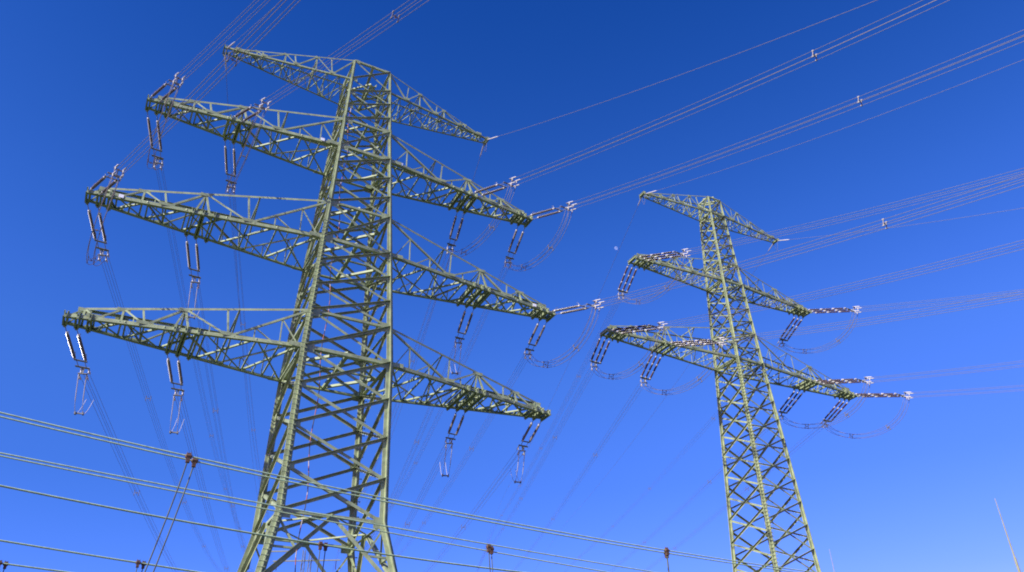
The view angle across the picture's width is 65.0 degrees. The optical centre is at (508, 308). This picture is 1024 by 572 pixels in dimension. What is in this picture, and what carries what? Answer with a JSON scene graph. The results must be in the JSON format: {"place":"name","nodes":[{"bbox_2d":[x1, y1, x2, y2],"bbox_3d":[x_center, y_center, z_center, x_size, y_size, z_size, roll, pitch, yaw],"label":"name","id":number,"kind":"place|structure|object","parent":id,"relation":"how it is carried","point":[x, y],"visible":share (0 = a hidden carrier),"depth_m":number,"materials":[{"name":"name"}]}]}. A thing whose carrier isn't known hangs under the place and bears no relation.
{"place":"outdoors","nodes":[
{"label":"outdoors","id":0,"kind":"place"},
{"bbox_2d":[271,550,339,571],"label":"distant pylon","id":1,"kind":"object","parent":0,"point":[308,560],"visible":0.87,"depth_m":157.44,"materials":[{"name":"grey metal"}]},
{"bbox_2d":[0,0,1023,571],"label":"sky","id":2,"kind":"structure","parent":0,"point":[77,77],"materials":[{"name":"blue"}]},
{"label":"ground","id":3,"kind":"structure","parent":0,"visible":0},
{"bbox_2d":[62,44,554,571],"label":"lattice pylon","id":4,"kind":"object","parent":3,"relation":"on","point":[366,284],"visible":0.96,"depth_m":48.89,"materials":[{"name":"metal"}]},
{"bbox_2d":[2,563,68,571],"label":"twin conductor","id":5,"kind":"object","parent":4,"relation":"attached to","point":[34,567],"visible":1,"depth_m":30.03,"materials":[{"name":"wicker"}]},
{"bbox_2d":[0,560,7,571],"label":"dropper","id":6,"kind":"object","parent":5,"relation":"hanging from","point":[5,566],"visible":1,"depth_m":29.62,"materials":[{"name":"metal"}]},
{"bbox_2d":[65,326,90,380],"bbox_3d":[-23.319,2.421,43.443,0.720,0.750,4.896,7,-39,-12],"label":"insulator set","id":7,"kind":"object","parent":4,"relation":"attached to","point":[82,368],"visible":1,"depth_m":43.59,"materials":[{"name":"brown ceramic"}]},
{"bbox_2d":[74,374,93,415],"bbox_3d":[-24.061,5.091,45.392,0.480,1.882,2.706,7,-32,-12],"label":"jumper tail","id":8,"kind":"object","parent":7,"relation":"hanging from","point":[82,413],"visible":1,"depth_m":44.78},
{"bbox_2d":[81,376,176,571],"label":"conductor bundle","id":9,"kind":"object","parent":7,"relation":"attached to","point":[125,465],"visible":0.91,"depth_m":57.33,"materials":[{"name":"metal"}]},
{"bbox_2d":[87,205,109,262],"bbox_3d":[-24.101,-4.423,47.154,0.720,0.750,4.896,7,-39,-12],"label":"insulator set","id":10,"kind":"object","parent":4,"relation":"attached to","point":[102,250],"visible":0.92,"depth_m":47.42,"materials":[{"name":"ceramic"}]},
{"bbox_2d":[86,177,119,265],"bbox_3d":[-22.519,-4.055,44.300,0.754,3.011,9.395,15,-35,-24],"label":"jumper loop","id":11,"kind":"object","parent":10,"relation":"hanging from","point":[93,260],"visible":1,"depth_m":41.79,"materials":[{"name":"metal"}]},
{"bbox_2d":[101,256,218,569],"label":"conductor bundle","id":12,"kind":"object","parent":10,"relation":"attached to","point":[150,398],"visible":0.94,"depth_m":66.07,"materials":[{"name":"metal"}]},
{"bbox_2d":[0,540,199,571],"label":"twin conductor","id":13,"kind":"object","parent":4,"relation":"attached to","point":[95,555],"visible":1,"depth_m":28.80,"materials":[{"name":"weathered aluminium"}]},
{"bbox_2d":[135,559,145,571],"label":"dropper","id":14,"kind":"object","parent":13,"relation":"hanging from","point":[138,563],"visible":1,"depth_m":29.37,"materials":[{"name":"metal"}]},
{"bbox_2d":[88,164,126,195],"bbox_3d":[-21.511,-6.672,42.900,0.720,0.750,4.904,25,-25,-36],"label":"insulator set","id":15,"kind":"object","parent":4,"relation":"attached to","point":[103,178],"visible":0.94,"depth_m":42.40,"materials":[{"name":"ceramic"}]},
{"bbox_2d":[117,0,300,175],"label":"conductor bundle","id":16,"kind":"object","parent":15,"relation":"attached to","point":[236,60],"visible":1,"depth_m":32.42,"materials":[{"name":"metal"}]},
{"bbox_2d":[147,112,163,170],"bbox_3d":[-22.833,-10.825,51.864,0.720,0.750,4.896,7,-39,-12],"label":"insulator set","id":17,"kind":"object","parent":4,"relation":"attached to","point":[158,158],"visible":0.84,"depth_m":52.14,"materials":[{"name":"ceramic"}]},
{"bbox_2d":[147,83,179,169],"bbox_3d":[-21.287,-10.353,48.997,0.752,3.240,9.290,15,-35,-24],"label":"jumper loop","id":18,"kind":"object","parent":17,"relation":"hanging from","point":[163,127],"visible":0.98,"depth_m":46.30,"materials":[{"name":"metal"}]},
{"bbox_2d":[156,167,245,547],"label":"conductor bundle","id":19,"kind":"object","parent":17,"relation":"attached to","point":[191,326],"visible":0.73,"depth_m":69.74,"materials":[{"name":"metal"}]},
{"bbox_2d":[149,72,185,102],"bbox_3d":[-20.287,-12.885,47.557,0.720,0.750,4.904,25,-21,-36],"label":"insulator set","id":20,"kind":"object","parent":4,"relation":"attached to","point":[174,81],"visible":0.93,"depth_m":47.03,"materials":[{"name":"ceramic"}]},
{"bbox_2d":[179,0,269,82],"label":"conductor bundle","id":21,"kind":"object","parent":20,"relation":"attached to","point":[225,38],"visible":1,"depth_m":41.21,"materials":[{"name":"metal"}]},
{"bbox_2d":[167,355,183,400],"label":"insulator set","id":22,"kind":"object","parent":4,"relation":"attached to","point":[171,375],"visible":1,"depth_m":46.37,"materials":[{"name":"metal"}]},
{"bbox_2d":[169,396,183,434],"bbox_3d":[-19.924,6.592,48.201,0.480,1.882,2.706,7,-32,-12],"label":"jumper tail","id":23,"kind":"object","parent":22,"relation":"hanging from","point":[170,432],"visible":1,"depth_m":47.58},
{"bbox_2d":[175,397,227,569],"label":"conductor bundle","id":24,"kind":"object","parent":22,"relation":"attached to","point":[200,475],"visible":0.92,"depth_m":60.83,"materials":[{"name":"metal"}]},
{"bbox_2d":[186,237,200,288],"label":"insulator set","id":25,"kind":"object","parent":4,"relation":"attached to","point":[197,259],"visible":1,"depth_m":50.02,"materials":[{"name":"ceramic"}]},
{"bbox_2d":[188,282,199,318],"bbox_3d":[-20.346,-0.222,51.855,0.480,1.882,2.706,7,-32,-12],"label":"jumper tail","id":26,"kind":"object","parent":25,"relation":"hanging from","point":[190,316],"visible":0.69,"depth_m":51.21},
{"bbox_2d":[193,285,244,547],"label":"conductor bundle","id":27,"kind":"object","parent":25,"relation":"attached to","point":[217,413],"visible":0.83,"depth_m":68.90,"materials":[{"name":"metal"}]},
{"bbox_2d":[224,141,236,193],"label":"insulator set","id":28,"kind":"object","parent":4,"relation":"attached to","point":[226,164],"visible":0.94,"depth_m":54.26,"materials":[{"name":"ceramic"}]},
{"bbox_2d":[225,107,265,193],"bbox_3d":[-17.044,-9.273,50.992,0.750,3.439,10.285,15,-35,-24],"label":"jumper loop","id":29,"kind":"object","parent":28,"relation":"hanging from","point":[246,156],"visible":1,"depth_m":48.23,"materials":[{"name":"metal"}]},
{"bbox_2d":[229,189,271,565],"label":"conductor bundle","id":30,"kind":"object","parent":28,"relation":"attached to","point":[246,347],"visible":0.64,"depth_m":73.97,"materials":[{"name":"metal"}]},
{"bbox_2d":[223,49,257,497],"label":"earth wire","id":31,"kind":"object","parent":4,"relation":"attached to","point":[234,223],"visible":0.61,"depth_m":67.77,"materials":[{"name":"metal"}]},
{"bbox_2d":[227,9,271,48],"bbox_3d":[7.811,-26.215,26.418,0.097,14.875,78.005,25,-40,-36],"label":"earth wire","id":32,"kind":"object","parent":4,"relation":"attached to","point":[245,32],"visible":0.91,"depth_m":52.31,"materials":[{"name":"metal"}]},
{"bbox_2d":[231,97,271,122],"bbox_3d":[-15.802,-11.937,49.086,0.720,0.750,4.904,25,-18,-36],"label":"insulator set","id":33,"kind":"object","parent":4,"relation":"attached to","point":[248,109],"visible":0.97,"depth_m":48.65,"materials":[{"name":"ceramic"}]},
{"bbox_2d":[263,0,428,105],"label":"conductor bundle","id":34,"kind":"object","parent":33,"relation":"attached to","point":[392,12],"visible":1,"depth_m":39.86,"materials":[{"name":"metal"}]},
{"bbox_2d":[0,485,522,571],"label":"twin conductor","id":35,"kind":"object","parent":4,"relation":"attached to","point":[63,498],"visible":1,"depth_m":26.27,"materials":[{"name":"weathered aluminium"}]},
{"bbox_2d":[317,541,327,571],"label":"dropper","id":36,"kind":"object","parent":35,"relation":"hanging from","point":[320,544],"visible":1,"depth_m":27.21,"materials":[{"name":"metal"}]},
{"bbox_2d":[295,108,351,571],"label":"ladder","id":37,"kind":"object","parent":4,"relation":"hanging from","point":[320,360],"visible":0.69,"depth_m":45.80,"materials":[{"name":"metal"}]},
{"bbox_2d":[0,452,653,571],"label":"twin conductor","id":38,"kind":"object","parent":4,"relation":"attached to","point":[298,510],"visible":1,"depth_m":24.65,"materials":[{"name":"weathered aluminium"}]},
{"bbox_2d":[486,543,493,571],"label":"dropper","id":39,"kind":"object","parent":38,"relation":"hanging from","point":[490,548],"visible":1,"depth_m":27.07,"materials":[{"name":"metal"}]},
{"bbox_2d":[0,412,812,571],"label":"twin conductor","id":40,"kind":"object","parent":4,"relation":"attached to","point":[373,495],"visible":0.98,"depth_m":23.31,"materials":[{"name":"weathered aluminium"}]},
{"bbox_2d":[144,452,197,571],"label":"dropper","id":41,"kind":"object","parent":40,"relation":"hanging from","point":[188,457],"visible":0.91,"depth_m":20.87,"materials":[{"name":"weathered aluminium"}]},
{"bbox_2d":[664,547,669,571],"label":"dropper","id":42,"kind":"object","parent":40,"relation":"hanging from","point":[666,553],"visible":0.98,"depth_m":27.29,"materials":[{"name":"metal"}]},
{"bbox_2d":[366,142,486,503],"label":"earth wire","id":43,"kind":"object","parent":4,"relation":"attached to","point":[445,270],"visible":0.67,"depth_m":74.50,"materials":[{"name":"metal"}]},
{"bbox_2d":[445,409,464,448],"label":"insulator set","id":44,"kind":"object","parent":4,"relation":"attached to","point":[458,428],"visible":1,"depth_m":53.45,"materials":[{"name":"ceramic"}]},
{"bbox_2d":[382,442,450,568],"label":"conductor bundle","id":45,"kind":"object","parent":44,"relation":"attached to","point":[405,524],"visible":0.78,"depth_m":63.58,"materials":[{"name":"metal"}]},
{"bbox_2d":[440,444,452,476],"bbox_3d":[-4.351,10.626,55.296,0.480,1.882,2.706,7,-32,-12],"label":"jumper tail","id":46,"kind":"object","parent":44,"relation":"hanging from","point":[445,462],"visible":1,"depth_m":54.66},
{"bbox_2d":[446,210,464,253],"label":"insulator set","id":47,"kind":"object","parent":4,"relation":"attached to","point":[451,232],"visible":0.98,"depth_m":61.04,"materials":[{"name":"ceramic"}]},
{"bbox_2d":[333,250,451,568],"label":"conductor bundle","id":48,"kind":"object","parent":47,"relation":"attached to","point":[410,360],"visible":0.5,"depth_m":76.33,"materials":[{"name":"metal"}]},
{"bbox_2d":[448,185,515,256],"bbox_3d":[-2.286,-5.566,57.725,0.751,3.267,10.381,15,-35,-24],"label":"jumper loop","id":49,"kind":"object","parent":47,"relation":"hanging from","point":[486,228],"visible":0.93,"depth_m":55.19,"materials":[{"name":"metal"}]},
{"bbox_2d":[454,309,473,347],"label":"insulator set","id":50,"kind":"object","parent":4,"relation":"attached to","point":[460,324],"visible":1,"depth_m":57.48,"materials":[{"name":"metal"}]},
{"bbox_2d":[356,344,459,562],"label":"conductor bundle","id":51,"kind":"object","parent":50,"relation":"attached to","point":[420,430],"visible":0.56,"depth_m":75.26,"materials":[{"name":"metal"}]},
{"bbox_2d":[450,344,461,374],"bbox_3d":[-3.970,3.963,59.361,0.480,1.882,2.706,7,-32,-12],"label":"jumper tail","id":52,"kind":"object","parent":50,"relation":"hanging from","point":[459,361],"visible":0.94,"depth_m":58.75},
{"bbox_2d":[470,176,519,196],"bbox_3d":[-1.038,-8.277,55.841,0.720,0.750,4.904,25,-22,-36],"label":"insulator set","id":53,"kind":"object","parent":4,"relation":"attached to","point":[496,190],"visible":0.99,"depth_m":55.60,"materials":[{"name":"ceramic"}]},
{"bbox_2d":[516,0,948,184],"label":"conductor bundle","id":54,"kind":"object","parent":53,"relation":"attached to","point":[813,55],"visible":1,"depth_m":41.33,"materials":[{"name":"metal"}]},
{"bbox_2d":[504,224,524,267],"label":"insulator set","id":55,"kind":"object","parent":4,"relation":"attached to","point":[509,251],"visible":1,"depth_m":62.66,"materials":[{"name":"ceramic"}]},
{"bbox_2d":[356,264,508,568],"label":"conductor bundle","id":56,"kind":"object","parent":55,"relation":"attached to","point":[449,394],"visible":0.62,"depth_m":82.88,"materials":[{"name":"metal"}]},
{"bbox_2d":[507,210,572,270],"bbox_3d":[1.984,-4.417,59.636,0.753,3.201,9.336,15,-35,-24],"label":"jumper loop","id":57,"kind":"object","parent":55,"relation":"hanging from","point":[545,248],"visible":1,"depth_m":57.32,"materials":[{"name":"metal"}]},
{"bbox_2d":[517,418,540,455],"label":"insulator set","id":58,"kind":"object","parent":4,"relation":"attached to","point":[532,436],"visible":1,"depth_m":54.87,"materials":[{"name":"ceramic"}]},
{"bbox_2d":[424,453,521,571],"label":"conductor bundle","id":59,"kind":"object","parent":58,"relation":"attached to","point":[476,510],"visible":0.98,"depth_m":67.61,"materials":[{"name":"metal"}]},
{"bbox_2d":[510,451,524,483],"bbox_3d":[0.610,11.374,56.718,0.480,1.882,2.706,7,-32,-12],"label":"jumper tail","id":60,"kind":"object","parent":58,"relation":"hanging from","point":[515,481],"visible":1,"depth_m":56.10},
{"bbox_2d":[524,321,546,358],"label":"insulator set","id":61,"kind":"object","parent":4,"relation":"attached to","point":[537,340],"visible":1,"depth_m":59.25,"materials":[{"name":"metal"}]},
{"bbox_2d":[382,355,527,570],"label":"conductor bundle","id":62,"kind":"object","parent":61,"relation":"attached to","point":[465,457],"visible":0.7,"depth_m":79.68,"materials":[{"name":"metal"}]},
{"bbox_2d":[526,308,599,367],"bbox_3d":[3.498,2.623,56.206,0.754,3.092,9.397,15,-35,-24],"label":"jumper loop","id":63,"kind":"object","parent":61,"relation":"hanging from","point":[543,366],"visible":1,"depth_m":53.99,"materials":[{"name":"metal"}]},
{"bbox_2d":[526,201,576,219],"bbox_3d":[2.987,-6.939,58.182,0.720,0.750,4.904,25,-22,-36],"label":"insulator set","id":64,"kind":"object","parent":4,"relation":"attached to","point":[553,208],"visible":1,"depth_m":57.90,"materials":[{"name":"ceramic"}]},
{"bbox_2d":[571,30,1023,208],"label":"conductor bundle","id":65,"kind":"object","parent":64,"relation":"attached to","point":[859,101],"visible":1,"depth_m":42.90,"materials":[{"name":"metal"}]},
{"bbox_2d":[549,299,603,314],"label":"insulator set","id":66,"kind":"object","parent":4,"relation":"attached to","point":[594,305],"visible":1,"depth_m":54.53,"materials":[{"name":"ceramic"}]},
{"bbox_2d":[600,174,1023,306],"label":"conductor bundle","id":67,"kind":"object","parent":66,"relation":"attached to","point":[884,223],"visible":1,"depth_m":41.51,"materials":[{"name":"metal"}]},
{"bbox_2d":[487,0,876,139],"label":"earth wire","id":68,"kind":"object","parent":4,"relation":"attached to","point":[686,72],"visible":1,"depth_m":47.32,"materials":[{"name":"metal"}]},
{"bbox_2d":[600,191,858,571],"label":"lattice pylon","id":69,"kind":"object","parent":3,"relation":"on","point":[808,383],"visible":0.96,"depth_m":68.02,"materials":[{"name":"metal"}]},
{"bbox_2d":[481,197,644,557],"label":"earth wire","id":70,"kind":"object","parent":69,"relation":"attached to","point":[590,314],"visible":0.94,"depth_m":88.84,"materials":[{"name":"metal"}]},
{"bbox_2d":[590,338,610,370],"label":"insulator set","id":71,"kind":"object","parent":69,"relation":"attached to","point":[592,357],"visible":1,"depth_m":65.75,"materials":[{"name":"brown ceramic"}]},
{"bbox_2d":[479,368,593,562],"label":"conductor bundle","id":72,"kind":"object","parent":71,"relation":"attached to","point":[549,448],"visible":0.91,"depth_m":86.42,"materials":[{"name":"metal"}]},
{"bbox_2d":[617,265,637,299],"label":"insulator set","id":73,"kind":"object","parent":69,"relation":"attached to","point":[621,291],"visible":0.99,"depth_m":71.38,"materials":[{"name":"ceramic"}]},
{"bbox_2d":[478,296,621,569],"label":"conductor bundle","id":74,"kind":"object","parent":73,"relation":"attached to","point":[559,409],"visible":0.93,"depth_m":101.02,"materials":[{"name":"metal"}]},
{"bbox_2d":[609,322,667,333],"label":"insulator set","id":75,"kind":"object","parent":69,"relation":"attached to","point":[630,329],"visible":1,"depth_m":60.67,"materials":[{"name":"ceramic"}]},
{"bbox_2d":[592,330,662,379],"bbox_3d":[8.982,4.001,62.666,0.851,3.505,9.871,13,-34,-21],"label":"jumper loop","id":76,"kind":"object","parent":75,"relation":"hanging from","point":[634,365],"visible":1,"depth_m":60.16,"materials":[{"name":"metal"}]},
{"bbox_2d":[664,240,1022,328],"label":"conductor bundle","id":77,"kind":"object","parent":75,"relation":"attached to","point":[852,285],"visible":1,"depth_m":48.69,"materials":[{"name":"metal"}]},
{"bbox_2d":[640,355,661,385],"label":"insulator set","id":78,"kind":"object","parent":69,"relation":"attached to","point":[644,378],"visible":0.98,"depth_m":68.28,"materials":[{"name":"metal"}]},
{"bbox_2d":[515,384,642,570],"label":"conductor bundle","id":79,"kind":"object","parent":78,"relation":"attached to","point":[585,469],"visible":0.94,"depth_m":92.51,"materials":[{"name":"metal"}]},
{"bbox_2d":[642,345,722,394],"bbox_3d":[13.706,5.387,64.762,0.852,3.479,10.607,13,-34,-21],"label":"jumper loop","id":80,"kind":"object","parent":78,"relation":"hanging from","point":[690,381],"visible":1,"depth_m":62.68,"materials":[{"name":"metal"}]},
{"bbox_2d":[534,243,777,570],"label":"earth wire","id":81,"kind":"object","parent":69,"relation":"attached to","point":[688,365],"visible":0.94,"depth_m":106.74,"materials":[{"name":"metal"}]},
{"bbox_2d":[637,248,691,260],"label":"insulator set","id":82,"kind":"object","parent":69,"relation":"attached to","point":[664,257],"visible":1,"depth_m":66.22,"materials":[{"name":"ceramic"}]},
{"bbox_2d":[623,258,686,304],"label":"jumper loop","id":83,"kind":"object","parent":82,"relation":"hanging from","point":[657,291],"visible":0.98,"depth_m":66.12,"materials":[{"name":"metal"}]},
{"bbox_2d":[687,168,1023,254],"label":"conductor bundle","id":84,"kind":"object","parent":82,"relation":"attached to","point":[868,211],"visible":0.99,"depth_m":53.65,"materials":[{"name":"metal"}]},
{"bbox_2d":[668,337,727,347],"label":"insulator set","id":85,"kind":"object","parent":69,"relation":"attached to","point":[696,342],"visible":1,"depth_m":62.65,"materials":[{"name":"ceramic"}]},
{"bbox_2d":[724,291,1023,343],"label":"conductor bundle","id":86,"kind":"object","parent":85,"relation":"attached to","point":[877,318],"visible":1,"depth_m":52.27,"materials":[{"name":"metal"}]},
{"bbox_2d":[777,316,802,346],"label":"insulator set","id":87,"kind":"object","parent":69,"relation":"attached to","point":[781,339],"visible":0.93,"depth_m":79.12,"materials":[{"name":"metal"}]},
{"bbox_2d":[565,345,782,569],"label":"conductor bundle","id":88,"kind":"object","parent":87,"relation":"attached to","point":[648,488],"visible":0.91,"depth_m":123.21,"materials":[{"name":"metal"}]},
{"bbox_2d":[782,312,857,353],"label":"jumper loop","id":89,"kind":"object","parent":87,"relation":"hanging from","point":[828,343],"visible":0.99,"depth_m":73.88,"materials":[{"name":"metal"}]},
{"bbox_2d":[778,390,803,419],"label":"insulator set","id":90,"kind":"object","parent":69,"relation":"attached to","point":[790,402],"visible":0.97,"depth_m":74.42,"materials":[{"name":"metal"}]},
{"bbox_2d":[610,420,775,571],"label":"conductor bundle","id":91,"kind":"object","parent":90,"relation":"attached to","point":[688,501],"visible":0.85,"depth_m":100.42,"materials":[{"name":"metal"}]},
{"bbox_2d":[781,384,869,428],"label":"jumper loop","id":92,"kind":"object","parent":90,"relation":"hanging from","point":[833,418],"visible":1,"depth_m":69.08,"materials":[{"name":"metal"}]},
{"bbox_2d":[820,398,847,427],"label":"insulator set","id":93,"kind":"object","parent":69,"relation":"attached to","point":[834,407],"visible":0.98,"depth_m":76.33,"materials":[{"name":"ceramic"}]},
{"bbox_2d":[656,425,825,560],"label":"conductor bundle","id":94,"kind":"object","parent":93,"relation":"attached to","point":[750,488],"visible":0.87,"depth_m":95.90,"materials":[{"name":"metal"}]},
{"bbox_2d":[826,398,909,438],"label":"jumper loop","id":95,"kind":"object","parent":93,"relation":"hanging from","point":[888,427],"visible":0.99,"depth_m":71.15,"materials":[{"name":"metal"}]},
{"bbox_2d":[808,306,860,314],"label":"insulator set","id":96,"kind":"object","parent":69,"relation":"attached to","point":[825,310],"visible":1,"depth_m":74.16,"materials":[{"name":"ceramic"}]},
{"bbox_2d":[861,289,1023,311],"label":"conductor bundle","id":97,"kind":"object","parent":96,"relation":"attached to","point":[942,300],"visible":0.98,"depth_m":67.33,"materials":[{"name":"metal"}]},
{"bbox_2d":[646,59,1023,193],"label":"earth wire","id":98,"kind":"object","parent":69,"relation":"attached to","point":[832,132],"visible":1,"depth_m":60.07,"materials":[{"name":"metal"}]},
{"bbox_2d":[816,376,871,385],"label":"insulator set","id":99,"kind":"object","parent":69,"relation":"attached to","point":[837,381],"visible":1,"depth_m":68.95,"materials":[{"name":"metal"}]},
{"bbox_2d":[871,360,1023,382],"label":"conductor bundle","id":100,"kind":"object","parent":99,"relation":"attached to","point":[950,373],"visible":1,"depth_m":62.80,"materials":[{"name":"metal"}]},
{"bbox_2d":[855,392,912,400],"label":"insulator set","id":101,"kind":"object","parent":69,"relation":"attached to","point":[870,395],"visible":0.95,"depth_m":71.49,"materials":[{"name":"brown ceramic"}]},
{"bbox_2d":[910,385,1023,397],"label":"conductor bundle","id":102,"kind":"object","parent":101,"relation":"attached to","point":[967,390],"visible":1,"depth_m":66.51,"materials":[{"name":"metal"}]},
{"bbox_2d":[778,208,1021,240],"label":"earth wire","id":103,"kind":"object","parent":69,"relation":"attached to","point":[893,227],"visible":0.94,"depth_m":70.82,"materials":[{"name":"metal"}]},
{"bbox_2d":[994,498,1020,571],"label":"lightning rod","id":104,"kind":"object","parent":3,"relation":"on","point":[1016,563],"visible":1,"depth_m":29.55,"materials":[{"name":"white metal"}]}
]}

